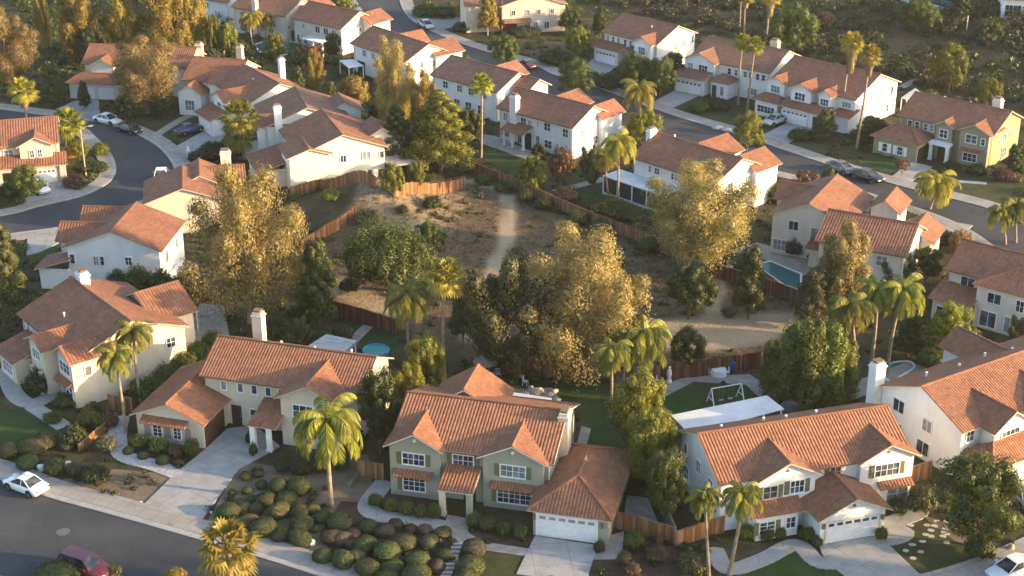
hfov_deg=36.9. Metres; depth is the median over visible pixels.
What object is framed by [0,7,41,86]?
tree
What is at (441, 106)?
tree
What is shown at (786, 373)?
upright shrub
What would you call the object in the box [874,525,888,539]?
shrub
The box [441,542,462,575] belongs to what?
garden steps
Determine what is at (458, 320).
tree
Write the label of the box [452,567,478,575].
ball shrub
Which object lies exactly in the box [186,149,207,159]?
shrub
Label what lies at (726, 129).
boulder
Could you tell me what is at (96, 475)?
shrub
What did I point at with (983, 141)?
window
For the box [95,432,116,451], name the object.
shrub
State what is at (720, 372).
round table
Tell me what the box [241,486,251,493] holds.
ball shrub
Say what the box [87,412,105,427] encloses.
shrub
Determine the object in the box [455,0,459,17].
tree
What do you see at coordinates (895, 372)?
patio
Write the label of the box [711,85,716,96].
door
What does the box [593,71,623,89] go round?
shrub
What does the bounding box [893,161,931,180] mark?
driveway
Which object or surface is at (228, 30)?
tree
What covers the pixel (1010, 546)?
boulder
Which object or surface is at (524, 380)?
garden chair
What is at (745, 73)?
window
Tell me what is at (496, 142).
patio
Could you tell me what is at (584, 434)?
patio
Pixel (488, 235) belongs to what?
dry grass
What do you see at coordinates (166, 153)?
kerb
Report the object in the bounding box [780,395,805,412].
spa dome
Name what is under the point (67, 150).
wooden fence
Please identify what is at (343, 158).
window
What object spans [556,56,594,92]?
tree
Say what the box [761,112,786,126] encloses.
parked car
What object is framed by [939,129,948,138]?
window
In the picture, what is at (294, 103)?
house
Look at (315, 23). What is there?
house
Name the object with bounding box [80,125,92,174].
street lamp
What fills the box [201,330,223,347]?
shrub
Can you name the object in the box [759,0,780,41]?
fan palm
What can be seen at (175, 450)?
shrub
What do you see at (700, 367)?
wooden fence
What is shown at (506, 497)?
window
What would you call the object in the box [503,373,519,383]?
shrub
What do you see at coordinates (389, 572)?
ball shrub
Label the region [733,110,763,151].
tree
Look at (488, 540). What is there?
garden ground cover
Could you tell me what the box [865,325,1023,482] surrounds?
house
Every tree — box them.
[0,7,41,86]
[0,222,38,326]
[1,161,47,202]
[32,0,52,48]
[41,61,67,103]
[54,0,107,67]
[67,138,89,159]
[74,25,107,57]
[77,80,91,108]
[103,0,144,44]
[108,32,182,118]
[113,92,138,121]
[140,0,194,45]
[155,92,169,117]
[173,160,312,329]
[175,0,208,55]
[203,12,222,51]
[206,46,219,56]
[219,21,237,54]
[225,39,251,57]
[263,30,286,60]
[283,315,313,344]
[290,65,305,87]
[296,236,339,326]
[302,48,326,87]
[323,32,341,59]
[325,81,335,95]
[334,0,352,7]
[335,74,370,103]
[340,205,437,291]
[352,362,401,453]
[367,101,379,118]
[372,34,415,121]
[380,162,404,198]
[384,104,414,166]
[393,361,428,407]
[399,89,477,172]
[404,334,446,384]
[407,68,438,154]
[407,160,425,185]
[413,217,446,254]
[445,277,472,341]
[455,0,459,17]
[458,105,485,144]
[462,245,553,378]
[476,0,499,34]
[486,32,519,62]
[511,219,655,397]
[517,155,548,188]
[531,143,545,156]
[544,146,575,184]
[556,6,581,29]
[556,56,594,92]
[564,24,591,55]
[579,143,602,187]
[590,5,608,36]
[604,362,669,441]
[614,49,653,86]
[622,405,679,487]
[624,107,663,144]
[635,157,765,276]
[644,445,689,522]
[645,55,677,96]
[663,49,684,84]
[665,256,719,318]
[669,323,708,365]
[729,243,766,318]
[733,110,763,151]
[768,0,820,50]
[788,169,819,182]
[793,265,832,323]
[809,107,839,139]
[814,11,835,27]
[815,217,874,325]
[820,166,834,177]
[855,115,888,141]
[881,252,916,280]
[892,313,928,356]
[894,0,942,31]
[894,157,910,174]
[910,246,945,282]
[925,299,980,347]
[929,40,969,91]
[932,443,1023,544]
[948,0,973,18]
[972,18,1005,48]
[973,76,1003,104]
[1003,143,1023,173]
[1007,315,1023,339]
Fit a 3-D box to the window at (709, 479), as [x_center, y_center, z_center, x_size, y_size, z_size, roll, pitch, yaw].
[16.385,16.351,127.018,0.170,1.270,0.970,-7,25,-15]
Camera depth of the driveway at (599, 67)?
254.10 m
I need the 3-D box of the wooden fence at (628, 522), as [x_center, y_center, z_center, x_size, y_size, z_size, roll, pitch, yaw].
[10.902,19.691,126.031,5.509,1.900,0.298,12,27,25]
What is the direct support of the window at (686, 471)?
in the house at (835, 473)
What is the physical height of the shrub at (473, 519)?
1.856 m
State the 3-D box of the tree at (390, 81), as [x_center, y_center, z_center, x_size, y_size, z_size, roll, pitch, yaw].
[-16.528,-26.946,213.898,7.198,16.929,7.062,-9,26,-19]
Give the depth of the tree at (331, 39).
255.04 m
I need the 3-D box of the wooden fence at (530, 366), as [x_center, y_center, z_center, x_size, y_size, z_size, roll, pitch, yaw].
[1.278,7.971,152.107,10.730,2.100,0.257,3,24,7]
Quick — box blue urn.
[729,360,735,372]
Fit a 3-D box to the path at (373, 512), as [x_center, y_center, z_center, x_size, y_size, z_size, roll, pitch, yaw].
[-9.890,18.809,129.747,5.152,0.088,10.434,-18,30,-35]
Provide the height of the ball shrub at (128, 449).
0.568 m
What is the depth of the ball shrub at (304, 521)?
126.40 m
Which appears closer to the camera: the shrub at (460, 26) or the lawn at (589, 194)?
the lawn at (589, 194)
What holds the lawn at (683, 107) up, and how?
on the ground at (718, 328)
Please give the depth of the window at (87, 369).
145.64 m
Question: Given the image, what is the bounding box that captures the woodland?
[0,0,358,69]
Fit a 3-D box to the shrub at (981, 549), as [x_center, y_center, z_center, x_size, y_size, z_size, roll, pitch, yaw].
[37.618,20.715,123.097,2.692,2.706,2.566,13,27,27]
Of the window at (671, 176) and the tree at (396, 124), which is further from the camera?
the tree at (396, 124)
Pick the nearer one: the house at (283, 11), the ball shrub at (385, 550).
the ball shrub at (385, 550)
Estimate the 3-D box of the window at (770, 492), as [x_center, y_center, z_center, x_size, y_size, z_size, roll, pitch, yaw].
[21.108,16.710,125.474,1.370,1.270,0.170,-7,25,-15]
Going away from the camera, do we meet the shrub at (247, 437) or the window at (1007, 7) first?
the shrub at (247, 437)
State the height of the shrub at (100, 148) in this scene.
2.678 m
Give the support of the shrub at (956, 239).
on the ground at (718, 328)
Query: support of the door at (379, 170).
in the house at (322, 143)
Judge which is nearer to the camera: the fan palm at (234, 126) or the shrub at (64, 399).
the shrub at (64, 399)
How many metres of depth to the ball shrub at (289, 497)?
130.37 m
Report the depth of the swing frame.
146.76 m
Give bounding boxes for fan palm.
[5,76,39,117]
[52,106,87,147]
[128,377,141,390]
[194,515,264,575]
[217,97,261,160]
[221,120,256,157]
[419,255,467,379]
[467,72,495,157]
[732,33,751,104]
[737,2,741,29]
[738,0,754,32]
[744,35,766,109]
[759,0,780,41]
[839,31,865,91]
[855,43,881,148]
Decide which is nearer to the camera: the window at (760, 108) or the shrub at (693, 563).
the shrub at (693, 563)
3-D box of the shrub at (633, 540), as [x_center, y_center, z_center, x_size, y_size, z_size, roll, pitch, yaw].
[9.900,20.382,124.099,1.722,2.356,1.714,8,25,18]
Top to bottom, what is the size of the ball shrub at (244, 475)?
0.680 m
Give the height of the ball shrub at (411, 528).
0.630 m
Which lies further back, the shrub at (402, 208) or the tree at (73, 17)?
the tree at (73, 17)
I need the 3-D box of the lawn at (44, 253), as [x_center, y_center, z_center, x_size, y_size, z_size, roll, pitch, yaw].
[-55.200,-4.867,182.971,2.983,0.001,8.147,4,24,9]
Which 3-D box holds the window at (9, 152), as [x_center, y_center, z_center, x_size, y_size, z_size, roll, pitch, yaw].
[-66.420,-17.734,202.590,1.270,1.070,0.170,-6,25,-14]
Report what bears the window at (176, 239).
in the house at (98, 241)
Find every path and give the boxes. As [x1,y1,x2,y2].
[0,368,57,407]
[25,405,68,429]
[108,415,184,477]
[156,115,197,134]
[346,325,372,351]
[357,479,450,529]
[446,515,528,555]
[553,177,602,190]
[705,539,835,574]
[884,508,929,545]
[898,58,944,87]
[917,175,986,184]
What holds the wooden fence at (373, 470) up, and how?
on the ground at (718, 328)
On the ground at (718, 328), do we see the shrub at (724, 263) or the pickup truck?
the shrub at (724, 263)
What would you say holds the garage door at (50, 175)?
in the house at (35, 141)
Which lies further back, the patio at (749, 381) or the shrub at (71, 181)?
the shrub at (71, 181)
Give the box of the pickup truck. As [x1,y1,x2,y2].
[153,167,168,175]
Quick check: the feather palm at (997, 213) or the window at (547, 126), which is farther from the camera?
the window at (547, 126)
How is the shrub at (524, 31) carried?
on the ground at (718, 328)
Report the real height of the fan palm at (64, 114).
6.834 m
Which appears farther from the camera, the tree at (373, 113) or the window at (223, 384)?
the tree at (373, 113)
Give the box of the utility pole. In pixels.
[500,0,501,33]
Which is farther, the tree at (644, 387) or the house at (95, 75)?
the house at (95, 75)
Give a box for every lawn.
[0,409,64,443]
[37,243,60,258]
[64,143,97,175]
[131,111,183,130]
[162,121,196,138]
[351,323,400,352]
[477,145,536,175]
[479,552,523,575]
[504,381,522,388]
[552,383,624,447]
[576,185,648,214]
[663,383,755,414]
[674,98,709,112]
[690,99,760,125]
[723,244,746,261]
[731,553,842,575]
[788,130,837,154]
[854,154,907,173]
[890,522,976,573]
[939,172,1012,203]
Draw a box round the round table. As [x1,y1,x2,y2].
[710,367,726,377]
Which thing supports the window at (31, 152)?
in the house at (35, 141)
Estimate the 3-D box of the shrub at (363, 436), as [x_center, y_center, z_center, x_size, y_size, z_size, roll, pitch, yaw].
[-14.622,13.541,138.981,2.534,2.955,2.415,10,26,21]
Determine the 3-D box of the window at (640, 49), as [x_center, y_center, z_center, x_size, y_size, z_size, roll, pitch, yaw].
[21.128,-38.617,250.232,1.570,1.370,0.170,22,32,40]
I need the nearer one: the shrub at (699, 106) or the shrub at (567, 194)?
the shrub at (567, 194)
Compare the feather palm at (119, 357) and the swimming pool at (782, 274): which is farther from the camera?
the swimming pool at (782, 274)
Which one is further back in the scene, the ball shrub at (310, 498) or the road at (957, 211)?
the road at (957, 211)
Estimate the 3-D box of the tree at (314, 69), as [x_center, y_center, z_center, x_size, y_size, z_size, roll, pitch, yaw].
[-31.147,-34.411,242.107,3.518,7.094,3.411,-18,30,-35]
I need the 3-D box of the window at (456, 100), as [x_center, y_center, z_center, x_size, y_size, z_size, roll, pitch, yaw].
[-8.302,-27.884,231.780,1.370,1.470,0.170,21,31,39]
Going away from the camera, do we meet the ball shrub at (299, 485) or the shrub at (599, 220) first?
the ball shrub at (299, 485)
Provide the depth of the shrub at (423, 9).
283.86 m
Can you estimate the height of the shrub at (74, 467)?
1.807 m
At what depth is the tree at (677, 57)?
241.92 m
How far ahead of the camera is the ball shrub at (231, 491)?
131.85 m
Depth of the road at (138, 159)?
203.79 m
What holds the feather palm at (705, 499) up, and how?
on the ground at (718, 328)
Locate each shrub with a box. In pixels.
[0,186,18,196]
[0,441,18,458]
[15,453,39,470]
[16,437,47,454]
[21,366,48,394]
[33,560,79,575]
[34,429,58,448]
[43,410,63,423]
[43,456,62,469]
[43,457,63,475]
[52,392,76,408]
[58,441,75,450]
[60,421,87,445]
[61,173,87,188]
[65,459,86,476]
[70,159,94,172]
[76,405,95,426]
[79,461,112,486]
[84,401,101,412]
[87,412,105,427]
[89,159,108,172]
[91,140,110,154]
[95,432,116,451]
[98,409,119,427]
[106,267,125,281]
[106,563,122,575]
[122,445,134,454]
[124,262,149,289]
[128,433,149,448]
[133,375,163,400]
[137,451,149,459]
[148,265,174,287]
[148,359,178,381]
[148,433,170,454]
[155,454,169,465]
[164,566,187,575]
[167,441,184,457]
[169,349,197,369]
[172,267,196,296]
[172,459,184,466]
[184,434,199,455]
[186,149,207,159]
[186,339,211,360]
[196,141,224,159]
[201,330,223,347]
[216,501,240,519]
[217,147,241,160]
[227,488,236,495]
[235,498,245,503]
[237,513,258,528]
[238,471,252,479]
[238,502,249,514]
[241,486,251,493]
[245,431,249,443]
[245,495,255,502]
[248,441,257,455]
[248,502,263,515]
[249,516,277,537]
[253,470,264,477]
[254,491,276,506]
[255,479,267,489]
[266,322,280,340]
[266,500,290,519]
[267,477,287,493]
[269,526,289,542]
[272,453,296,471]
[275,490,296,504]
[285,304,306,322]
[286,476,309,494]
[288,514,313,530]
[288,528,312,546]
[289,458,311,475]
[290,503,308,516]
[305,330,331,345]
[307,454,326,473]
[307,495,315,501]
[307,503,320,514]
[311,525,320,532]
[312,510,330,523]
[312,547,332,563]
[318,188,340,200]
[320,529,339,545]
[327,321,353,338]
[327,511,352,530]
[331,549,353,569]
[332,451,349,469]
[334,530,353,546]
[337,276,360,292]
[342,427,364,446]
[344,538,354,549]
[347,527,360,537]
[349,549,366,562]
[351,534,376,554]
[354,557,380,575]
[355,208,378,224]
[357,518,377,533]
[368,492,383,506]
[373,540,401,562]
[374,522,394,537]
[375,569,400,575]
[380,558,404,573]
[382,496,399,511]
[389,518,402,529]
[393,532,418,550]
[396,204,408,213]
[397,500,413,515]
[401,562,431,575]
[404,523,416,533]
[404,550,431,565]
[412,3,439,16]
[413,504,428,517]
[416,524,432,534]
[419,533,438,549]
[422,194,443,209]
[424,172,443,183]
[428,501,440,518]
[429,558,445,573]
[433,5,456,17]
[433,525,451,538]
[435,548,453,561]
[452,21,469,31]
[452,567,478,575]
[454,554,485,574]
[461,537,486,556]
[465,510,480,527]
[475,172,491,183]
[478,515,496,530]
[492,179,510,192]
[495,520,512,535]
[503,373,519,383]
[510,25,541,36]
[512,523,527,538]
[517,188,533,200]
[525,370,540,380]
[534,197,553,209]
[536,47,573,64]
[551,185,577,201]
[551,368,568,380]
[567,209,588,223]
[585,192,632,218]
[591,216,608,229]
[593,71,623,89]
[593,538,604,553]
[614,204,643,222]
[615,549,631,566]
[622,560,641,575]
[624,529,644,551]
[636,235,659,251]
[644,543,668,562]
[655,534,662,544]
[678,550,713,575]
[688,100,710,112]
[707,97,732,110]
[708,253,727,266]
[739,523,754,538]
[754,136,766,145]
[756,337,781,395]
[759,527,774,540]
[764,317,806,403]
[767,179,787,200]
[774,525,786,538]
[785,235,803,255]
[787,128,814,140]
[791,313,831,411]
[793,315,813,336]
[797,526,814,541]
[811,535,822,546]
[814,319,848,407]
[840,337,861,403]
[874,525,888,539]
[888,495,907,515]
[906,483,938,514]
[916,345,943,367]
[939,229,954,247]
[943,159,962,169]
[948,227,974,248]
[963,531,997,559]
[966,162,986,175]
[991,167,1017,180]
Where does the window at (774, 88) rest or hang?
in the house at (803, 91)
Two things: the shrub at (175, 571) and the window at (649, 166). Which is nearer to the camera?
the shrub at (175, 571)
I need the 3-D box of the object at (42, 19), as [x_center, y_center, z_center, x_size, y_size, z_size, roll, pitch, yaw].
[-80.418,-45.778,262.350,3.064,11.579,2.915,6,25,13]
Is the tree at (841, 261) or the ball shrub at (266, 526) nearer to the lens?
the ball shrub at (266, 526)
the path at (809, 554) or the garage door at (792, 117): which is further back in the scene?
the garage door at (792, 117)
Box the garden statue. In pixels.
[666,366,671,383]
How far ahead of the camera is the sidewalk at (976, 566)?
127.64 m
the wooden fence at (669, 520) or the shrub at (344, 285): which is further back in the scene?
the shrub at (344, 285)
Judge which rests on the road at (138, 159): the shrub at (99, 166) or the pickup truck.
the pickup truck
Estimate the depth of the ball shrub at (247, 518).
127.00 m
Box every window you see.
[2,358,13,377]
[3,149,13,155]
[29,149,34,158]
[31,346,41,362]
[37,149,42,157]
[58,357,70,377]
[62,387,74,404]
[69,253,75,264]
[84,365,92,376]
[92,256,99,265]
[99,256,104,265]
[124,256,132,265]
[152,425,162,436]
[164,249,168,264]
[165,336,176,348]
[172,428,181,440]
[175,237,177,248]
[184,100,194,110]
[220,380,227,390]
[236,383,243,392]
[249,408,256,418]
[250,384,257,395]
[264,386,271,397]
[292,403,313,416]
[315,26,320,33]
[323,27,328,34]
[340,155,346,162]
[362,49,366,56]
[362,151,370,159]
[371,52,375,59]
[379,150,384,158]
[401,452,424,467]
[402,478,425,492]
[443,80,448,88]
[452,453,473,465]
[453,98,459,105]
[457,84,462,92]
[464,488,475,500]
[465,101,471,110]
[468,87,473,95]
[477,104,483,115]
[497,490,531,506]
[499,464,525,479]
[503,112,507,121]
[511,10,515,15]
[518,135,521,143]
[520,117,526,124]
[536,135,539,143]
[543,122,550,131]
[544,21,548,28]
[544,139,551,149]
[562,128,568,138]
[580,130,583,137]
[593,135,597,143]
[638,46,645,55]
[648,165,651,172]
[654,167,659,175]
[670,172,676,180]
[683,441,687,456]
[683,464,689,483]
[688,62,692,68]
[695,458,700,476]
[698,64,707,71]
[708,476,713,487]
[719,86,723,96]
[727,68,731,74]
[734,69,738,75]
[743,71,747,77]
[744,175,749,183]
[747,87,757,95]
[755,73,759,80]
[756,104,774,114]
[758,520,775,535]
[761,74,765,81]
[762,484,778,500]
[770,84,780,93]
[772,238,789,251]
[785,515,796,529]
[788,220,798,231]
[789,478,805,494]
[794,91,805,101]
[810,227,819,237]
[820,98,828,106]
[829,467,841,473]
[841,101,851,108]
[873,461,900,478]
[875,255,887,266]
[881,142,887,152]
[884,103,888,112]
[885,486,908,502]
[890,86,893,95]
[892,396,905,415]
[896,146,903,155]
[907,119,912,125]
[914,121,919,127]
[915,437,929,458]
[921,417,932,434]
[923,123,928,130]
[929,124,934,132]
[935,305,942,311]
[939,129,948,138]
[960,275,975,287]
[962,151,976,162]
[965,133,977,144]
[965,430,974,443]
[978,309,996,329]
[980,138,985,146]
[986,291,1001,305]
[1000,146,1006,158]
[1000,425,1020,438]
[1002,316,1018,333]
[1004,4,1021,16]
[1014,299,1023,313]
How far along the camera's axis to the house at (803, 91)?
225.78 m
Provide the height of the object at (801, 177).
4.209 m
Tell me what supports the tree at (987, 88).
on the ground at (718, 328)
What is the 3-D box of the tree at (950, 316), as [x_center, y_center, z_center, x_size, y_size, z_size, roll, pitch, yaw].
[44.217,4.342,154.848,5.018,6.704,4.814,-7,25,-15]
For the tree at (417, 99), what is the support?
on the ground at (718, 328)
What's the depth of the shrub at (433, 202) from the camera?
190.58 m
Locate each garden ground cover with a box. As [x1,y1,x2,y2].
[0,44,1023,575]
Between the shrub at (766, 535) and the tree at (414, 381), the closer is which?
the shrub at (766, 535)
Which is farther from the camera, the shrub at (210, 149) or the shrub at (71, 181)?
the shrub at (210, 149)
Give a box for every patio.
[193,303,228,334]
[194,319,212,340]
[478,134,533,158]
[515,388,558,399]
[577,426,590,443]
[593,531,623,559]
[625,495,657,522]
[661,374,782,404]
[734,242,815,275]
[853,362,925,398]
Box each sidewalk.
[0,103,189,239]
[0,129,112,213]
[0,458,1023,575]
[350,0,986,243]
[402,0,1021,219]
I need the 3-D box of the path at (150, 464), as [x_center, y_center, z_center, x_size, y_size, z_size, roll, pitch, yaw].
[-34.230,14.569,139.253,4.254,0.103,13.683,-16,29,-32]
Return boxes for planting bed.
[63,469,169,502]
[208,453,371,550]
[267,453,313,463]
[320,501,452,575]
[382,488,440,518]
[470,515,531,545]
[600,533,688,575]
[924,517,966,543]
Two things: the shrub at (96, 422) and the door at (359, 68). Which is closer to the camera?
the shrub at (96, 422)
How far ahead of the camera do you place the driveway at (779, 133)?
222.80 m
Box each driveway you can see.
[23,182,75,203]
[27,235,58,255]
[56,99,99,114]
[145,426,279,518]
[177,131,224,155]
[423,15,459,28]
[516,536,594,575]
[585,59,617,75]
[655,90,698,107]
[764,122,811,142]
[819,535,919,575]
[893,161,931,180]
[941,221,972,231]
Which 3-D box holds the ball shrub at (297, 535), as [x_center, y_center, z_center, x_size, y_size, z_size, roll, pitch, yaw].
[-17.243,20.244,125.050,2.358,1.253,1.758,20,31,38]
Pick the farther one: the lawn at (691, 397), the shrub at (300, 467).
the lawn at (691, 397)
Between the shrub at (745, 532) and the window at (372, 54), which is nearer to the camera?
the shrub at (745, 532)
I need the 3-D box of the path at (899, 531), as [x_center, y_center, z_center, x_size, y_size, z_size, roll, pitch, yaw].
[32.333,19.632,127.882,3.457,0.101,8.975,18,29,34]
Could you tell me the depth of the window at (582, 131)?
211.96 m
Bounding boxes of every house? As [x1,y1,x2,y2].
[0,115,67,185]
[0,267,198,408]
[33,201,197,288]
[65,41,206,99]
[129,308,393,452]
[142,147,245,232]
[174,43,260,114]
[194,55,302,135]
[204,0,235,25]
[230,0,335,41]
[230,85,364,158]
[245,108,420,188]
[290,0,392,55]
[350,25,465,87]
[382,363,631,543]
[429,54,551,121]
[460,0,567,33]
[495,85,625,157]
[591,12,698,65]
[602,125,782,210]
[673,35,800,99]
[675,402,921,543]
[751,55,901,133]
[768,173,945,282]
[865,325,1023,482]
[870,91,1023,167]
[927,238,1023,335]
[998,0,1023,18]
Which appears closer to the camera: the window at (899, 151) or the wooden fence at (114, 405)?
the wooden fence at (114, 405)
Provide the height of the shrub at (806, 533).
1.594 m
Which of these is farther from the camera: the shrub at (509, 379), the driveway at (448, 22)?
the driveway at (448, 22)
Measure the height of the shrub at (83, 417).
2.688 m
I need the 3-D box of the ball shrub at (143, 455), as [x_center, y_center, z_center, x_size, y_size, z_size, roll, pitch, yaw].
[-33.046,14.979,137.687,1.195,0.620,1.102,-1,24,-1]
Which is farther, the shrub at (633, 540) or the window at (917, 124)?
the window at (917, 124)
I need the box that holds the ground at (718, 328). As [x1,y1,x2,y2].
[0,0,1023,575]
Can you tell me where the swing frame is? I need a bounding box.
[706,383,743,405]
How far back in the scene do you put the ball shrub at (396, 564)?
120.97 m
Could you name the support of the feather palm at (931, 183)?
on the ground at (718, 328)
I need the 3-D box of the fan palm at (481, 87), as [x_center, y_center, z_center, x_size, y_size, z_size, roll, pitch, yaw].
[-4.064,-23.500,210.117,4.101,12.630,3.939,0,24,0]
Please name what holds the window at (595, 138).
in the house at (574, 120)
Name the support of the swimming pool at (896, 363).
on the ground at (718, 328)
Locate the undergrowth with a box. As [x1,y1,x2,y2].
[330,187,784,363]
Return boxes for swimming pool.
[256,41,298,55]
[762,260,801,288]
[885,360,914,380]
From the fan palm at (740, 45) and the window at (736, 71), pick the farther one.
the window at (736, 71)
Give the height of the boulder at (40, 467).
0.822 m
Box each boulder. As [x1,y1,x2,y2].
[37,464,43,471]
[528,387,543,395]
[545,391,553,396]
[711,125,723,129]
[721,127,731,131]
[1007,544,1014,549]
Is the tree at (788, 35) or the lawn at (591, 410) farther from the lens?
the tree at (788, 35)
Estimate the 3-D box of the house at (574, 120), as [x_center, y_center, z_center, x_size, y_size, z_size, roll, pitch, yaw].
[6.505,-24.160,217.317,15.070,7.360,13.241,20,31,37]
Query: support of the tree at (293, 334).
on the ground at (718, 328)
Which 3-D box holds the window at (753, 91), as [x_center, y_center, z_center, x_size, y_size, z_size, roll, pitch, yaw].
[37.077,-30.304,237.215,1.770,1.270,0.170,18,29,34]
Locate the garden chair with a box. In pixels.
[522,375,528,385]
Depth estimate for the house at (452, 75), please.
229.66 m
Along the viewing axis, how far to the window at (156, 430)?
140.12 m
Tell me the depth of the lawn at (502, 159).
211.84 m
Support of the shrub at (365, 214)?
on the ground at (718, 328)
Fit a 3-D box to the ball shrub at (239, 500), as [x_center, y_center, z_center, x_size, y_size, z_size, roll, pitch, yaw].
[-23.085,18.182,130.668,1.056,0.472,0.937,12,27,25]
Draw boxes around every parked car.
[2,471,49,498]
[31,179,50,195]
[56,545,113,575]
[92,112,121,125]
[116,121,142,135]
[172,122,203,135]
[417,19,434,29]
[519,59,537,69]
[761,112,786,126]
[825,159,853,175]
[849,167,884,183]
[985,552,1023,575]
[1012,482,1023,510]
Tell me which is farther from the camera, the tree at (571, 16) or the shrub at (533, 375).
the tree at (571, 16)
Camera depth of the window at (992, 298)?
160.51 m
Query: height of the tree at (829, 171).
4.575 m
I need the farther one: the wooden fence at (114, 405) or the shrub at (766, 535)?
the wooden fence at (114, 405)
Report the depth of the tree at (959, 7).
263.54 m
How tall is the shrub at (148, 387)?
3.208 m
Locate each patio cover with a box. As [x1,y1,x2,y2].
[309,334,355,351]
[339,59,363,77]
[513,392,550,399]
[671,395,783,428]
[900,88,918,109]
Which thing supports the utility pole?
on the ground at (718, 328)
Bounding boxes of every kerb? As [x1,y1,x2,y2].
[0,108,176,233]
[0,125,115,215]
[0,474,986,575]
[354,0,993,245]
[399,0,1022,222]
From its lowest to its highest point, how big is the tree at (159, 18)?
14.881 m
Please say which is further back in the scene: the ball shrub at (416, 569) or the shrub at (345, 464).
the shrub at (345, 464)
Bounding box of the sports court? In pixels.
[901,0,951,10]
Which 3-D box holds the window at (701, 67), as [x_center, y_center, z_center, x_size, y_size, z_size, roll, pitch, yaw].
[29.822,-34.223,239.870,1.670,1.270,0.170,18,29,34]
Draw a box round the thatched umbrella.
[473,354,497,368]
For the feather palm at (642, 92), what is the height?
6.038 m
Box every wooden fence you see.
[59,146,81,158]
[107,393,132,412]
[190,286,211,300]
[289,170,375,197]
[295,46,327,55]
[300,203,357,250]
[331,300,398,335]
[348,470,358,487]
[357,458,383,480]
[395,176,464,198]
[463,158,669,255]
[471,356,578,379]
[614,511,674,543]
[637,455,676,544]
[653,351,760,380]
[675,515,725,545]
[703,259,800,304]
[912,460,932,481]
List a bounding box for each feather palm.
[93,342,136,432]
[113,319,154,403]
[238,10,261,47]
[256,12,274,40]
[292,392,362,508]
[383,277,434,352]
[404,329,443,361]
[592,337,632,418]
[593,148,617,194]
[600,129,636,198]
[608,327,646,382]
[617,314,671,370]
[620,78,656,110]
[684,481,723,575]
[720,480,763,575]
[826,291,876,344]
[853,274,893,368]
[881,273,924,373]
[913,169,960,208]
[983,204,1017,244]
[999,196,1023,242]
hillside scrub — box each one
[592,0,1023,96]
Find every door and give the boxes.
[34,169,56,182]
[87,87,95,98]
[97,87,114,99]
[200,117,211,135]
[204,408,224,445]
[231,404,242,424]
[358,60,364,73]
[378,169,381,178]
[503,23,516,33]
[524,133,530,146]
[537,514,595,542]
[596,50,614,65]
[676,79,700,95]
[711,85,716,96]
[782,109,806,126]
[825,515,878,542]
[917,144,928,160]
[937,146,944,159]
[1012,462,1023,479]
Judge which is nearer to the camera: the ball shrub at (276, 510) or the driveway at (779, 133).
the ball shrub at (276, 510)
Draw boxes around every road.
[0,110,172,232]
[0,480,315,575]
[356,0,1023,250]
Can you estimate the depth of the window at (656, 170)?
195.94 m
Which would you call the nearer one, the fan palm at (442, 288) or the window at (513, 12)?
the fan palm at (442, 288)
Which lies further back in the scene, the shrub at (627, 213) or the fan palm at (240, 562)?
the shrub at (627, 213)
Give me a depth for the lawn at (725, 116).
230.55 m
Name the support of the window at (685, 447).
in the house at (835, 473)
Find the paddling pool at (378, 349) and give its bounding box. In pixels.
[362,343,389,355]
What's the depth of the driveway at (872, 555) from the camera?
123.14 m
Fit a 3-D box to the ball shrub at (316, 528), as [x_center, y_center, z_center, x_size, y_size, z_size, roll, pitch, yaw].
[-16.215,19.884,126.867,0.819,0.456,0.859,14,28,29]
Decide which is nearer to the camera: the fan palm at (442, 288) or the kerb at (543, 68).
the fan palm at (442, 288)
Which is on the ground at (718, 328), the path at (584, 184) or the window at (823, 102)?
the path at (584, 184)
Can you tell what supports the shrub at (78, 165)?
on the ground at (718, 328)
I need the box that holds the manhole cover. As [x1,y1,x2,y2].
[56,528,69,535]
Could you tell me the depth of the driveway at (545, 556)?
123.14 m
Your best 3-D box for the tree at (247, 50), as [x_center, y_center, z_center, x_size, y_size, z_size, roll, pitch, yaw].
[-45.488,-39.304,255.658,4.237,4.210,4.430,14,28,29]
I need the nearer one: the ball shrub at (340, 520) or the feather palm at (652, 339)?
the ball shrub at (340, 520)
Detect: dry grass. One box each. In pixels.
[325,177,795,368]
[575,0,1023,105]
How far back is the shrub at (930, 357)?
153.14 m
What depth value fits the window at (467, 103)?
230.19 m
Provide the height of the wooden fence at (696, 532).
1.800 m
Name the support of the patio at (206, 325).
on the ground at (718, 328)
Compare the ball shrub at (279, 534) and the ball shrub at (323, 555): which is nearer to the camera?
the ball shrub at (323, 555)
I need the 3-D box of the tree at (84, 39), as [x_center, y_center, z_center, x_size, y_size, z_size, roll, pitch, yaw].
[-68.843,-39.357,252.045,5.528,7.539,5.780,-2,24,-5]

